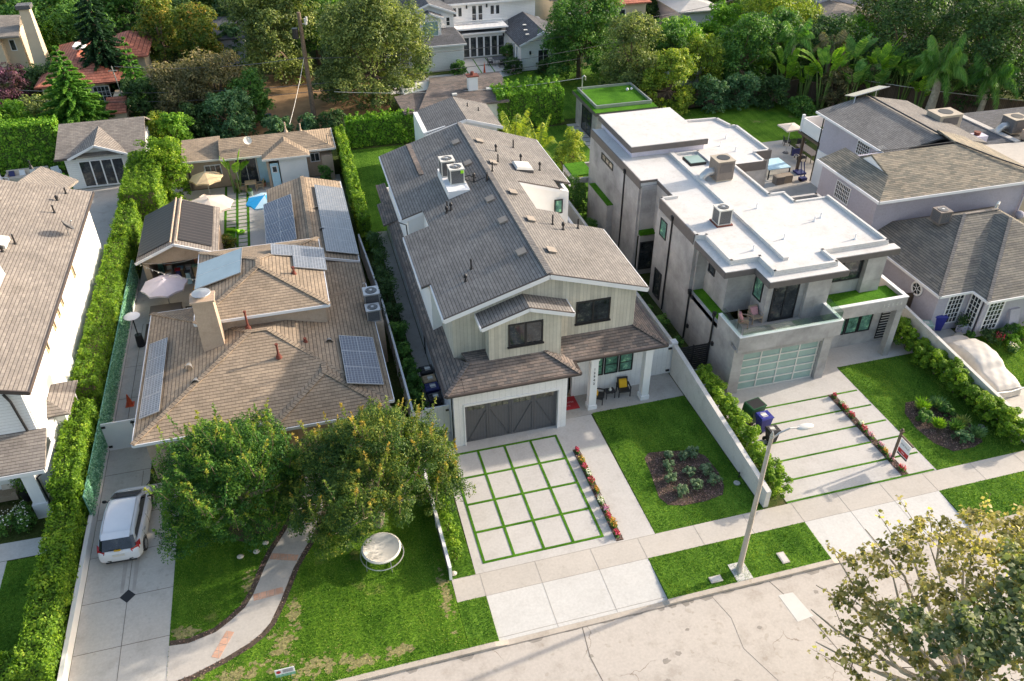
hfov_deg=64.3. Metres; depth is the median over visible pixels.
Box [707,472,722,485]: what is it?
bed shrub
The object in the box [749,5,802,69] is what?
tree
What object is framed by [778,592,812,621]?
road patch
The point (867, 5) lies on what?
oak tree
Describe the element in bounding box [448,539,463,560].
strip shrub
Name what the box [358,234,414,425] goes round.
vinyl fence
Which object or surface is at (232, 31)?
tree
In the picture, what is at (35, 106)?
tree
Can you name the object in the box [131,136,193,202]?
hedge tree
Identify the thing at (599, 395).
patio chair
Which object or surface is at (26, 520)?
rose blooms
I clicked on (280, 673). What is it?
yard sign
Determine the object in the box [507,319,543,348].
window
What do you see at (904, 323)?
hedge shrub
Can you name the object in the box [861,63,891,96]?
paddle leaf plant
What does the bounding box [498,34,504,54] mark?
french door
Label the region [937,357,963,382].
hedge shrub
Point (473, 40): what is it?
french door
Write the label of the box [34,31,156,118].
red tile house
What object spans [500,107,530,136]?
palm
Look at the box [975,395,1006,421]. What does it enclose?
hedge shrub
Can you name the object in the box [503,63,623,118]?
lawn
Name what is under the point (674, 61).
tree
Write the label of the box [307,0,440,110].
pepper tree
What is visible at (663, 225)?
window
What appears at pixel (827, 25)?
tree
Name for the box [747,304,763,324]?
balcony chair
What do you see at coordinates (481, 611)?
lawn
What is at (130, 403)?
traffic cone
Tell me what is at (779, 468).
wall shrub
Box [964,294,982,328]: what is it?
window
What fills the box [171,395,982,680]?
mulch
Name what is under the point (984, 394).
hedge shrub
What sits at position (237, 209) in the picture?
grass strips
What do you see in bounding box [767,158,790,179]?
game table
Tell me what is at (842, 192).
window
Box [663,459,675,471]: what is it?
bed shrub
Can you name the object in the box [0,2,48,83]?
cream house
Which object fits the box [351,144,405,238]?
lawn
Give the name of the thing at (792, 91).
board fence
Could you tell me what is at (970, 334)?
garden shrub
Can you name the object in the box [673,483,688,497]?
bed shrub
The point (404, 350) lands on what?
side shrub
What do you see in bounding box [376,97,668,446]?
family house
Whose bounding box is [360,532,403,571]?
trampoline
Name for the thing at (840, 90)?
palm skirt shrub
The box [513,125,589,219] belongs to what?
lawn
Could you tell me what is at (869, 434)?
flower clump
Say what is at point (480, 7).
balcony door
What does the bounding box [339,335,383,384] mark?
solar array
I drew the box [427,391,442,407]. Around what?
wheelie bin
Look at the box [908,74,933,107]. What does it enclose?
paddle leaf plant
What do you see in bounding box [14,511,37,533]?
rose bush
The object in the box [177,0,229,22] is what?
tree
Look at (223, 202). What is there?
patio umbrella
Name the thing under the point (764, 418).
wheelie bin
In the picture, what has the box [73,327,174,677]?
driveway joints
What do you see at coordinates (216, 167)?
window
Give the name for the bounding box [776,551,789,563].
utility cover
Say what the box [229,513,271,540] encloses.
flower bed
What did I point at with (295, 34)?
utility pole
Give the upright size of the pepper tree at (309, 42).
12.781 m
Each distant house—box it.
[211,16,246,64]
[535,0,585,25]
[586,0,651,42]
[656,0,716,31]
[770,0,884,38]
[815,0,862,4]
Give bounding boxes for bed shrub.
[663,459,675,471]
[664,450,673,458]
[664,471,676,482]
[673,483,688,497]
[677,450,689,460]
[682,465,695,476]
[685,445,698,457]
[690,478,703,489]
[699,463,713,475]
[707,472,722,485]
[914,396,933,409]
[915,407,933,422]
[930,395,949,408]
[931,417,947,428]
[938,403,956,416]
[947,418,967,430]
[950,429,974,443]
[954,414,970,426]
[967,424,987,437]
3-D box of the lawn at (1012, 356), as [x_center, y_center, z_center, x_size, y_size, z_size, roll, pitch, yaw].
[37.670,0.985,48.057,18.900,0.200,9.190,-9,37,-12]
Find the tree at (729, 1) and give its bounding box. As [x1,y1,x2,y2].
[709,0,759,21]
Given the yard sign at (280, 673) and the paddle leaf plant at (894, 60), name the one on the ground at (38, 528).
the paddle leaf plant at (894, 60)
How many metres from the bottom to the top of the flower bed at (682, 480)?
0.010 m
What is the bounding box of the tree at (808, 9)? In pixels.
[738,0,826,46]
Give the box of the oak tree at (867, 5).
[851,0,954,46]
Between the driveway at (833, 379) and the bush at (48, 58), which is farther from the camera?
the bush at (48, 58)
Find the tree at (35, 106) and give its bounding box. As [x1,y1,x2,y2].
[12,92,53,117]
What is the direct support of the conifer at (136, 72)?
on the ground at (38, 528)
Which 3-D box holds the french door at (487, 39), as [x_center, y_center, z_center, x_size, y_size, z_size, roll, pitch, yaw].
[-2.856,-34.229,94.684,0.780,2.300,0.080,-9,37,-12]
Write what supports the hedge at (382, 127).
on the ground at (38, 528)
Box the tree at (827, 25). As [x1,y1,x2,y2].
[782,12,873,83]
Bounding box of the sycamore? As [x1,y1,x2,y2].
[807,492,1023,680]
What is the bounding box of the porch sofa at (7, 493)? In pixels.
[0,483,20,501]
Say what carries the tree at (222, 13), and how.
on the ground at (38, 528)
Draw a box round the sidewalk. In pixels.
[452,451,1023,601]
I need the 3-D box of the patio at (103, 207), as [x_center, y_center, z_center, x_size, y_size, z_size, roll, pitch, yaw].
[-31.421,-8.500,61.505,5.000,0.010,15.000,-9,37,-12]
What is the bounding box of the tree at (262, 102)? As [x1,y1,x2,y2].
[227,67,275,125]
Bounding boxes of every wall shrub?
[694,363,712,387]
[699,370,719,396]
[706,379,729,405]
[713,392,738,418]
[719,402,743,422]
[727,411,752,441]
[733,423,761,444]
[741,438,766,453]
[747,447,773,467]
[757,457,784,485]
[768,472,793,498]
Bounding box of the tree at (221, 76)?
[172,46,249,124]
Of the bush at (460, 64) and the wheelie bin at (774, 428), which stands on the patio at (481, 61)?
the bush at (460, 64)
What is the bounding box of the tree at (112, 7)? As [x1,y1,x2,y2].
[81,0,155,32]
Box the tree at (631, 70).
[596,10,666,93]
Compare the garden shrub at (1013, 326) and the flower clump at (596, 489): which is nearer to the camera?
the flower clump at (596, 489)
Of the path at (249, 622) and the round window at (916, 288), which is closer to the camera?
the path at (249, 622)
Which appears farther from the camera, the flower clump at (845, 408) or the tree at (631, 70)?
the tree at (631, 70)
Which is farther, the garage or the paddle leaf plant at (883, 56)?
the paddle leaf plant at (883, 56)
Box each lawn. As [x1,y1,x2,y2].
[0,555,41,656]
[169,458,467,680]
[224,226,235,238]
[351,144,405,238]
[420,455,474,578]
[457,596,498,647]
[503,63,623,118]
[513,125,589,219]
[592,396,762,533]
[648,522,830,598]
[682,99,820,142]
[837,354,1023,469]
[939,471,1023,524]
[973,326,1023,386]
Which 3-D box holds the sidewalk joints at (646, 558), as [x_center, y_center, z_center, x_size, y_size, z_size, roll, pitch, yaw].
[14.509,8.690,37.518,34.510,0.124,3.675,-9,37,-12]
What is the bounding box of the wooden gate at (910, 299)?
[906,292,913,307]
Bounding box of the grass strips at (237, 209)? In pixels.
[224,185,249,247]
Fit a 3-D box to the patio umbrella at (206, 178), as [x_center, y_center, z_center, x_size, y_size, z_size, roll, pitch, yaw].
[-24.166,-12.373,64.751,2.412,2.400,2.412,-3,36,-3]
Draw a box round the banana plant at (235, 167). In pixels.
[219,150,248,193]
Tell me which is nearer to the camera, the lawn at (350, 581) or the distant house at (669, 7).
the lawn at (350, 581)
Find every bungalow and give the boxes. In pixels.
[130,176,394,478]
[181,122,335,189]
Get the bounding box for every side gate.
[410,404,450,435]
[651,344,671,375]
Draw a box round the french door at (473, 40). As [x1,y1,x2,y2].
[470,37,476,56]
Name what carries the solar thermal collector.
on the bungalow at (261, 327)
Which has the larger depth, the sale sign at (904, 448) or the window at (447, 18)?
the window at (447, 18)
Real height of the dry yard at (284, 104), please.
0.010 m
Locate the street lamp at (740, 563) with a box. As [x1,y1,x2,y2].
[735,423,813,573]
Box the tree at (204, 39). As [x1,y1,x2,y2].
[170,1,228,65]
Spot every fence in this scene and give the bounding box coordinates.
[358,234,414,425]
[423,469,451,579]
[646,79,798,107]
[807,82,1023,112]
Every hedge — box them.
[0,115,66,175]
[0,397,99,680]
[69,151,171,413]
[333,124,373,252]
[344,108,414,147]
[489,74,564,129]
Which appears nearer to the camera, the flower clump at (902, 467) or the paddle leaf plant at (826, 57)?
the flower clump at (902, 467)
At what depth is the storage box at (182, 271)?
55.58 m
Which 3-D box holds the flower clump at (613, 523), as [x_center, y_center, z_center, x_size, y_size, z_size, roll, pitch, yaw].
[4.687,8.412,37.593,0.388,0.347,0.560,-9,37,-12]
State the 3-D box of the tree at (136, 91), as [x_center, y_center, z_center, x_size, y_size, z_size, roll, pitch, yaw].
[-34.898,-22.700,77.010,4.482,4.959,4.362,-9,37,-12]
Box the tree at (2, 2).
[0,0,45,13]
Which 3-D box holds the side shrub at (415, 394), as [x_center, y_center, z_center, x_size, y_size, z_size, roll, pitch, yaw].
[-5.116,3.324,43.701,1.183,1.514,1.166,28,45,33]
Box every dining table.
[149,302,182,315]
[245,180,256,192]
[492,56,506,64]
[795,143,816,163]
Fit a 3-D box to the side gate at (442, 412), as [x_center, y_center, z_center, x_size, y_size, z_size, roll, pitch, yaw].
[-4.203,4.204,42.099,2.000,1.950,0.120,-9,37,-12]
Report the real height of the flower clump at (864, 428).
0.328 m
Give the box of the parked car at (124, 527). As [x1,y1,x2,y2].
[97,485,155,563]
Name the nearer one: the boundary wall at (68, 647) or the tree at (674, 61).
the boundary wall at (68, 647)
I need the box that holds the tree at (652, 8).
[645,0,659,20]
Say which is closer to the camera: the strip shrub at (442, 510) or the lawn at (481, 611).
the lawn at (481, 611)
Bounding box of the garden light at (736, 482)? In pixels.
[733,472,739,485]
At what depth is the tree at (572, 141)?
64.35 m
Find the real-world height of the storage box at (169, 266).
1.224 m
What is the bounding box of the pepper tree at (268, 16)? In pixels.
[215,0,321,85]
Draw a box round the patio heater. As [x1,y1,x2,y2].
[123,312,145,347]
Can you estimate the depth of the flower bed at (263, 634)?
33.88 m
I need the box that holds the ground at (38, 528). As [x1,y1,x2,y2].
[0,0,1023,679]
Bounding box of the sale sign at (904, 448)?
[891,428,913,461]
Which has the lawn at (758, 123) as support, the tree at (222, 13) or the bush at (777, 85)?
the bush at (777, 85)
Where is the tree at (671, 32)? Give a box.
[629,15,688,71]
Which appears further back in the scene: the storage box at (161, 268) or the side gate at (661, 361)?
the storage box at (161, 268)
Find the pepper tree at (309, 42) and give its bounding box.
[273,0,352,64]
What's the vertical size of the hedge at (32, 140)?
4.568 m
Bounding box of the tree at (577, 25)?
[537,0,625,78]
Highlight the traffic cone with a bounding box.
[125,394,134,407]
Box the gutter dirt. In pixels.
[374,522,1009,679]
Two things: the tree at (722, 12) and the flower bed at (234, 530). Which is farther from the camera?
the tree at (722, 12)
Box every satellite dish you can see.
[61,220,73,234]
[243,136,251,143]
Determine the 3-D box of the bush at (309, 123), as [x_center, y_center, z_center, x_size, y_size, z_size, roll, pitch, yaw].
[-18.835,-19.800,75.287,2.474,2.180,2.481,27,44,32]
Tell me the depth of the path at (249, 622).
33.54 m
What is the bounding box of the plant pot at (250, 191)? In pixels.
[246,187,252,195]
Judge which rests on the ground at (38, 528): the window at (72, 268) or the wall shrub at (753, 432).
the wall shrub at (753, 432)
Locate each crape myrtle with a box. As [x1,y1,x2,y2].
[143,398,320,563]
[266,393,475,560]
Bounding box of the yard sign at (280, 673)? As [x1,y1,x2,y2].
[274,666,295,680]
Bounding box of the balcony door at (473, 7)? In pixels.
[471,5,476,21]
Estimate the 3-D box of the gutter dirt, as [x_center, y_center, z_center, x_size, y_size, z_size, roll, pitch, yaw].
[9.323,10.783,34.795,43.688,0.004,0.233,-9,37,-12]
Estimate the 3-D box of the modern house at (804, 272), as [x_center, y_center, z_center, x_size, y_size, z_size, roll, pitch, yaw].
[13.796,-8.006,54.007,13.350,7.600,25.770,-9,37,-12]
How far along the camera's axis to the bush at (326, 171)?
66.51 m
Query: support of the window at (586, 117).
in the garden room
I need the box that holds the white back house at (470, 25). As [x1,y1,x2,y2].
[374,0,563,75]
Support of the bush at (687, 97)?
on the lawn at (758, 123)
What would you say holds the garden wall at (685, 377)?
on the ground at (38, 528)
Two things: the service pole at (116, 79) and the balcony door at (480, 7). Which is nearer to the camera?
the service pole at (116, 79)
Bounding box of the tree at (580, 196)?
[564,174,588,214]
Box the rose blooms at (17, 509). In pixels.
[10,500,25,516]
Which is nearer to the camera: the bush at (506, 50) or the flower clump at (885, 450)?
the flower clump at (885, 450)
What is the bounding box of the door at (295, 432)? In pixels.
[283,429,302,454]
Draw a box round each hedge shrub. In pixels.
[893,315,912,341]
[893,327,919,348]
[905,337,931,358]
[910,346,934,368]
[919,348,951,373]
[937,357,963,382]
[943,367,973,392]
[952,380,983,401]
[966,390,996,415]
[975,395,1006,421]
[989,406,1022,434]
[996,416,1023,445]
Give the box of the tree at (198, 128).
[178,102,216,138]
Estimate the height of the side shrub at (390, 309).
2.423 m
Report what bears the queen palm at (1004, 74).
on the ground at (38, 528)
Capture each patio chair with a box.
[596,388,604,404]
[616,376,631,397]
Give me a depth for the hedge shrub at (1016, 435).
41.38 m
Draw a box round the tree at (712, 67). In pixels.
[686,32,726,82]
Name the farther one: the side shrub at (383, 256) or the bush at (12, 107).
the bush at (12, 107)
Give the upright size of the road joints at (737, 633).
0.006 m
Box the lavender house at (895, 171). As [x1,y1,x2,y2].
[795,93,1023,336]
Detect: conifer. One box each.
[36,45,116,123]
[70,0,139,96]
[119,37,158,112]
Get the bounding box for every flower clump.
[575,446,579,453]
[578,454,584,462]
[582,462,588,470]
[585,468,591,476]
[587,475,595,484]
[594,485,599,493]
[597,494,604,504]
[603,503,609,512]
[605,510,611,520]
[609,517,617,528]
[613,528,619,537]
[841,403,848,411]
[848,411,855,417]
[860,424,867,432]
[866,430,874,439]
[878,441,883,448]
[882,446,887,454]
[887,452,894,460]
[897,463,906,471]
[994,332,1005,345]
[1006,342,1019,353]
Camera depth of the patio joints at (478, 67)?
92.45 m
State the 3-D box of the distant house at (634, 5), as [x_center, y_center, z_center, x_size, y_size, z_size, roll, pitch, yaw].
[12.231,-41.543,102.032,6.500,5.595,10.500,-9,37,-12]
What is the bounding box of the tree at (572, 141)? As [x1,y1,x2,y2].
[552,126,586,188]
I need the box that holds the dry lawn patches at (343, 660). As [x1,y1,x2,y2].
[171,515,457,680]
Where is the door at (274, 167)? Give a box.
[270,163,281,186]
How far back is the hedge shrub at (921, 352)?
46.81 m
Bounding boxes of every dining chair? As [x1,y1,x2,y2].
[238,183,246,193]
[256,180,263,189]
[782,135,790,145]
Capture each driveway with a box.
[68,187,183,680]
[442,414,654,573]
[694,337,935,503]
[934,328,1023,416]
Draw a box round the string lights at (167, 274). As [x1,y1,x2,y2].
[140,257,197,280]
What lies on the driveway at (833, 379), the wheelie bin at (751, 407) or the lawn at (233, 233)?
the wheelie bin at (751, 407)
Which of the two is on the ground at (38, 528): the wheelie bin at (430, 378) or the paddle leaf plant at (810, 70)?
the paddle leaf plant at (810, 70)
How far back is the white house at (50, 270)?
42.31 m
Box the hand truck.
[798,161,806,181]
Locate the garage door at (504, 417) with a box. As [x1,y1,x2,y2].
[465,391,556,441]
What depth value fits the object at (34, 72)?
81.21 m
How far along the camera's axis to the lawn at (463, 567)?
36.36 m
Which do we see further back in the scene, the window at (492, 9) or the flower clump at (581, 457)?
the window at (492, 9)
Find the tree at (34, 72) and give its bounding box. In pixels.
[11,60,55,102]
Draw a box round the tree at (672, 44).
[651,41,699,87]
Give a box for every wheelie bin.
[418,364,434,381]
[421,374,437,383]
[424,381,440,400]
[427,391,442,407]
[742,397,766,425]
[754,410,774,434]
[762,424,780,444]
[922,320,934,329]
[935,314,948,330]
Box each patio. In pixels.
[80,185,119,251]
[171,183,366,308]
[183,174,341,199]
[249,188,269,245]
[389,56,520,94]
[566,373,683,418]
[762,140,816,195]
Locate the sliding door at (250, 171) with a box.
[234,158,259,183]
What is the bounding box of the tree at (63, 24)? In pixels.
[37,0,117,49]
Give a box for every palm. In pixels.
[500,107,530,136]
[523,114,557,158]
[773,18,815,79]
[807,29,848,81]
[905,33,970,110]
[949,52,1021,111]
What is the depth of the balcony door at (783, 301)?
44.77 m
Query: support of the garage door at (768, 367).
in the modern house at (804, 272)
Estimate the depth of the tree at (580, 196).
60.93 m
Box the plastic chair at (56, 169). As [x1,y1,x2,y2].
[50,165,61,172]
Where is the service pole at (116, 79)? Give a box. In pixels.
[108,66,122,96]
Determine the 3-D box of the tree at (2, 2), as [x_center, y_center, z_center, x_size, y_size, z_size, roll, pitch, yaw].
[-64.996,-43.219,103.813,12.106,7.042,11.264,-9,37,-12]
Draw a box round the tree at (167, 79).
[141,57,218,121]
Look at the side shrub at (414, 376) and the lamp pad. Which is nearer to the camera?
the lamp pad
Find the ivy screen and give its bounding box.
[83,260,138,515]
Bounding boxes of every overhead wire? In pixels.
[19,84,306,92]
[22,92,305,101]
[114,57,302,68]
[289,59,303,124]
[313,48,632,91]
[316,42,615,83]
[333,34,572,57]
[350,78,578,92]
[653,0,731,16]
[818,72,1023,100]
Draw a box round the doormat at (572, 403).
[566,396,579,409]
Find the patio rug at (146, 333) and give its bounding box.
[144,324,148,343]
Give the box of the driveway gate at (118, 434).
[100,418,134,450]
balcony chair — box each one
[737,309,749,329]
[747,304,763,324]
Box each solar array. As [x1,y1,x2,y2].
[139,337,167,418]
[263,194,296,243]
[271,244,291,255]
[291,245,326,269]
[314,185,358,254]
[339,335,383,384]
[845,85,889,102]
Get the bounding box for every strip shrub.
[437,498,452,515]
[439,511,455,530]
[444,525,460,545]
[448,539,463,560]
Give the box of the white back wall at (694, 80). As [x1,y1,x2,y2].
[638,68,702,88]
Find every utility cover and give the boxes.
[708,575,722,583]
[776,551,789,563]
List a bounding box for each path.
[0,537,45,561]
[0,561,6,585]
[166,473,322,680]
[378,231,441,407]
[567,123,590,148]
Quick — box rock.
[952,332,965,335]
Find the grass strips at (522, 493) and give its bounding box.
[453,435,603,563]
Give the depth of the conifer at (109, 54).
79.96 m
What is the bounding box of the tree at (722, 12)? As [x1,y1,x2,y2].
[698,0,743,45]
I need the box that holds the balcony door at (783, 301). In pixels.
[767,284,799,321]
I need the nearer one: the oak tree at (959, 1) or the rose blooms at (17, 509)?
the rose blooms at (17, 509)
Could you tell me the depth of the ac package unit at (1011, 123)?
62.52 m
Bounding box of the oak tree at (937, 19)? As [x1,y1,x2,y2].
[860,0,972,89]
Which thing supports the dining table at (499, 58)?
on the patio at (481, 61)
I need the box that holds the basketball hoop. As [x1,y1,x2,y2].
[791,148,805,174]
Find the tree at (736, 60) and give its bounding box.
[708,11,778,83]
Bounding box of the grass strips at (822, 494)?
[743,390,933,503]
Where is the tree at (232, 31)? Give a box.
[218,22,246,61]
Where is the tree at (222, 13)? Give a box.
[212,0,283,34]
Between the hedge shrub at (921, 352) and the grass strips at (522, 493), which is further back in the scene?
the hedge shrub at (921, 352)
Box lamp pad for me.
[728,562,752,581]
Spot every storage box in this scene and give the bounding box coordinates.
[157,263,166,274]
[165,262,174,274]
[174,267,181,276]
[177,266,184,276]
[184,269,192,283]
[185,264,193,276]
[191,263,197,279]
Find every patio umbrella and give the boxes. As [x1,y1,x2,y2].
[140,274,187,302]
[189,171,222,192]
[192,195,233,212]
[246,193,266,210]
[777,123,799,153]
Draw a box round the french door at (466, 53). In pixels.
[463,37,469,57]
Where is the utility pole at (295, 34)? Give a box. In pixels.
[291,12,316,119]
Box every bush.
[0,99,33,120]
[0,512,17,536]
[11,501,34,523]
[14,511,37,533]
[39,20,63,53]
[44,54,52,63]
[135,110,169,139]
[154,111,194,153]
[221,233,238,248]
[260,114,294,134]
[295,112,319,130]
[316,109,347,137]
[317,164,333,179]
[413,64,428,74]
[449,59,466,74]
[499,42,513,59]
[501,56,523,75]
[534,57,552,75]
[664,92,693,116]
[692,73,731,113]
[723,71,761,110]
[755,75,790,110]
[785,95,816,118]
[829,14,877,56]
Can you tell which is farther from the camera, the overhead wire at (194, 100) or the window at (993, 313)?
the overhead wire at (194, 100)
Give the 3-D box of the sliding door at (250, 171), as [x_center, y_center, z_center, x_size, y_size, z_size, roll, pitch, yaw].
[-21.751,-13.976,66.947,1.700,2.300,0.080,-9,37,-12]
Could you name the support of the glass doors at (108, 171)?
in the guest house at (91, 154)
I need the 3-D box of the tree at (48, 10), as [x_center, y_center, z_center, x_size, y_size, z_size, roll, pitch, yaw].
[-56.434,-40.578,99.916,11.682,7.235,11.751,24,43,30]
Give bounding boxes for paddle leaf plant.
[763,43,803,92]
[793,60,820,99]
[795,43,850,107]
[827,32,878,75]
[840,58,870,100]
[852,35,908,83]
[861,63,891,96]
[866,44,919,84]
[889,54,923,99]
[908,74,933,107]
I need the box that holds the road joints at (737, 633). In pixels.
[582,571,990,680]
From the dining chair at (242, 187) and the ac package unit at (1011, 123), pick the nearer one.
the ac package unit at (1011, 123)
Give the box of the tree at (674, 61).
[639,47,700,114]
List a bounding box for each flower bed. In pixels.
[170,502,326,680]
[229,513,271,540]
[573,449,623,540]
[644,451,723,505]
[828,394,907,474]
[905,399,981,450]
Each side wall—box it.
[568,199,677,372]
[901,305,1023,442]
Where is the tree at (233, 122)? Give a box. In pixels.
[202,86,258,138]
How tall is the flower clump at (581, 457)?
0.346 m
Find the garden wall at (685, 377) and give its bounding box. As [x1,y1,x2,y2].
[670,345,771,507]
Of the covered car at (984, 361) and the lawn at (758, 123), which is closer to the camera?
the covered car at (984, 361)
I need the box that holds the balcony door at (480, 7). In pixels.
[478,5,482,19]
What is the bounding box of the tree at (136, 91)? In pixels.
[120,76,163,119]
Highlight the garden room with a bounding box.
[572,75,657,137]
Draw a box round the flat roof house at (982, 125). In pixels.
[959,107,1023,222]
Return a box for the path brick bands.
[212,553,297,658]
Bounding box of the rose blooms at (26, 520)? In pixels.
[17,507,33,532]
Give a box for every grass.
[0,68,1023,680]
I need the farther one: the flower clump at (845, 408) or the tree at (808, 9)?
the tree at (808, 9)
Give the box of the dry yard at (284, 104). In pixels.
[209,74,389,136]
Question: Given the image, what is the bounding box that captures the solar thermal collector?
[194,248,241,289]
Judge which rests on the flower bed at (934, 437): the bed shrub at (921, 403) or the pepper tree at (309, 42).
the bed shrub at (921, 403)
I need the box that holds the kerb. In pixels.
[336,514,1023,680]
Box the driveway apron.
[486,491,968,640]
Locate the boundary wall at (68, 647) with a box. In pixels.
[57,276,139,680]
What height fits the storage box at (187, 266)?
0.831 m
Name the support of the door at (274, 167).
in the back bungalow at (275, 159)
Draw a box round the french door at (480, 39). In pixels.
[477,36,483,56]
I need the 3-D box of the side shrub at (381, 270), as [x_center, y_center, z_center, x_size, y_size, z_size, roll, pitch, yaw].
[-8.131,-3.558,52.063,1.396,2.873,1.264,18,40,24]
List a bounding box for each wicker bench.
[772,174,785,184]
[781,172,793,183]
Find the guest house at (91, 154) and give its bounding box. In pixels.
[54,116,151,189]
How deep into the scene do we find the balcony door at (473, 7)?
94.66 m
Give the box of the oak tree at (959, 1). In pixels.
[932,0,1023,60]
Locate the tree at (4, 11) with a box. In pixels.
[0,0,47,45]
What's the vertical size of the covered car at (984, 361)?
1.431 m
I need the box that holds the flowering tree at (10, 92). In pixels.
[0,62,39,111]
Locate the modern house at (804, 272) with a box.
[563,107,908,393]
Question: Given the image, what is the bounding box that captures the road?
[366,523,1023,680]
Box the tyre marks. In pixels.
[120,556,139,592]
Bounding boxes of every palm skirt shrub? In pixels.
[815,66,856,106]
[852,60,880,96]
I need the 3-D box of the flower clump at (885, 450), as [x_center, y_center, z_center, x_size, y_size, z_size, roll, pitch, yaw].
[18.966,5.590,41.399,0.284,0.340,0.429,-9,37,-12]
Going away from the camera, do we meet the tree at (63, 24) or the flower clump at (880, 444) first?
the flower clump at (880, 444)
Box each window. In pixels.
[8,39,17,50]
[46,342,50,353]
[71,264,76,278]
[92,85,111,101]
[204,164,222,173]
[310,152,319,161]
[393,53,409,65]
[422,21,438,36]
[446,17,449,25]
[453,7,456,17]
[457,7,461,16]
[490,5,494,14]
[495,4,499,13]
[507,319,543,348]
[538,49,548,61]
[554,199,562,212]
[574,297,610,325]
[581,104,591,137]
[598,358,603,375]
[601,152,612,170]
[604,356,618,374]
[609,9,625,18]
[618,353,633,371]
[637,241,653,269]
[652,267,661,299]
[659,217,667,240]
[708,263,714,276]
[752,276,763,302]
[832,260,863,282]
[833,179,851,205]
[838,319,846,335]
[844,316,860,333]
[855,140,870,154]
[856,314,873,331]
[911,281,922,295]
[943,295,965,323]
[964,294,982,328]
[979,302,1005,330]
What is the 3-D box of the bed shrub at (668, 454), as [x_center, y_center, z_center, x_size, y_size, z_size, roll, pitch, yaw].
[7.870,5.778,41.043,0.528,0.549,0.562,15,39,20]
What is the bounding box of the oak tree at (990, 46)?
[944,0,1023,110]
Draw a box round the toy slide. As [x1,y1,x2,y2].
[226,228,244,233]
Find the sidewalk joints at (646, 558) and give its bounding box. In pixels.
[453,456,1020,645]
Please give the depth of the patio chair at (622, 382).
45.09 m
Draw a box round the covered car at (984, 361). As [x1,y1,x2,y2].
[942,335,1023,397]
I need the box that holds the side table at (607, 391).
[604,387,615,399]
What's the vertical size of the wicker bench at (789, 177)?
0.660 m
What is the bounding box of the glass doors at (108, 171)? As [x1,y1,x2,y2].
[77,157,124,186]
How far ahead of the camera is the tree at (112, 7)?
101.75 m
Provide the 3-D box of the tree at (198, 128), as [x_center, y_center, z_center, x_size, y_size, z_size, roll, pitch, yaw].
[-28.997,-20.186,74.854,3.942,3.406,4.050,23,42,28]
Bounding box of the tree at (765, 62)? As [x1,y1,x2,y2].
[728,14,772,74]
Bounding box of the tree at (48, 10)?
[0,0,94,40]
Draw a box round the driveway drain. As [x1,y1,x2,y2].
[120,589,135,602]
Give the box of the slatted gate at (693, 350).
[680,342,708,368]
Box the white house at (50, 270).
[0,160,103,518]
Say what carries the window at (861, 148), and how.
in the lavender house at (895, 171)
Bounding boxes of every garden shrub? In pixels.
[963,330,975,338]
[979,328,996,343]
[995,327,1008,340]
[1004,323,1022,333]
[1004,333,1021,345]
[1007,345,1020,353]
[1016,328,1023,340]
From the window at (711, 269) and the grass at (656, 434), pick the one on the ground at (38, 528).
the grass at (656, 434)
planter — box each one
[8,478,30,502]
[955,311,970,333]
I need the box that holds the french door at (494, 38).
[491,35,497,55]
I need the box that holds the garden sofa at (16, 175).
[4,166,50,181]
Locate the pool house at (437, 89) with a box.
[394,71,508,129]
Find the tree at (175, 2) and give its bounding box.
[142,0,208,57]
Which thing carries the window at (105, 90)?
in the red tile house at (101, 77)
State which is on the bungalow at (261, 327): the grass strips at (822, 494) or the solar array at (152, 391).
the solar array at (152, 391)
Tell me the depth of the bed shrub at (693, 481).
39.35 m
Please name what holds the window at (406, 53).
in the white back house at (470, 25)
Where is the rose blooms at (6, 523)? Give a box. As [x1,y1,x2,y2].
[0,509,13,536]
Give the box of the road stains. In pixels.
[589,590,818,680]
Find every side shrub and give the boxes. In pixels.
[365,230,387,263]
[371,247,390,276]
[374,265,394,299]
[378,276,401,317]
[381,302,407,333]
[389,320,409,344]
[394,340,413,365]
[398,357,421,382]
[400,371,424,393]
[405,389,428,410]
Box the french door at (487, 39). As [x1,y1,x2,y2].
[484,35,490,55]
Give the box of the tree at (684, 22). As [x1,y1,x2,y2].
[660,15,707,67]
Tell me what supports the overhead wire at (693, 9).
attached to the service pole
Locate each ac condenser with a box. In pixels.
[362,285,380,308]
[364,302,381,321]
[438,155,454,176]
[447,163,464,184]
[709,203,733,227]
[929,206,953,224]
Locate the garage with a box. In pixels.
[134,197,223,280]
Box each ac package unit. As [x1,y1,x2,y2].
[699,153,735,181]
[927,107,963,126]
[994,112,1023,134]
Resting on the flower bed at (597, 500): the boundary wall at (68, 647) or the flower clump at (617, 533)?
the flower clump at (617, 533)
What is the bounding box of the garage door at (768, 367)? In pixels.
[737,341,819,390]
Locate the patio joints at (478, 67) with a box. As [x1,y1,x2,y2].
[398,58,504,88]
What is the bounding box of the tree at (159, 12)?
[131,0,185,66]
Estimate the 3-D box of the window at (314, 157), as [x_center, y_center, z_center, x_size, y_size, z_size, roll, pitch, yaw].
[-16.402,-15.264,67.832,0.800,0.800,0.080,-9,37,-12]
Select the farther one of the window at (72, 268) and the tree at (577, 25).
the tree at (577, 25)
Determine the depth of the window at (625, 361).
44.82 m

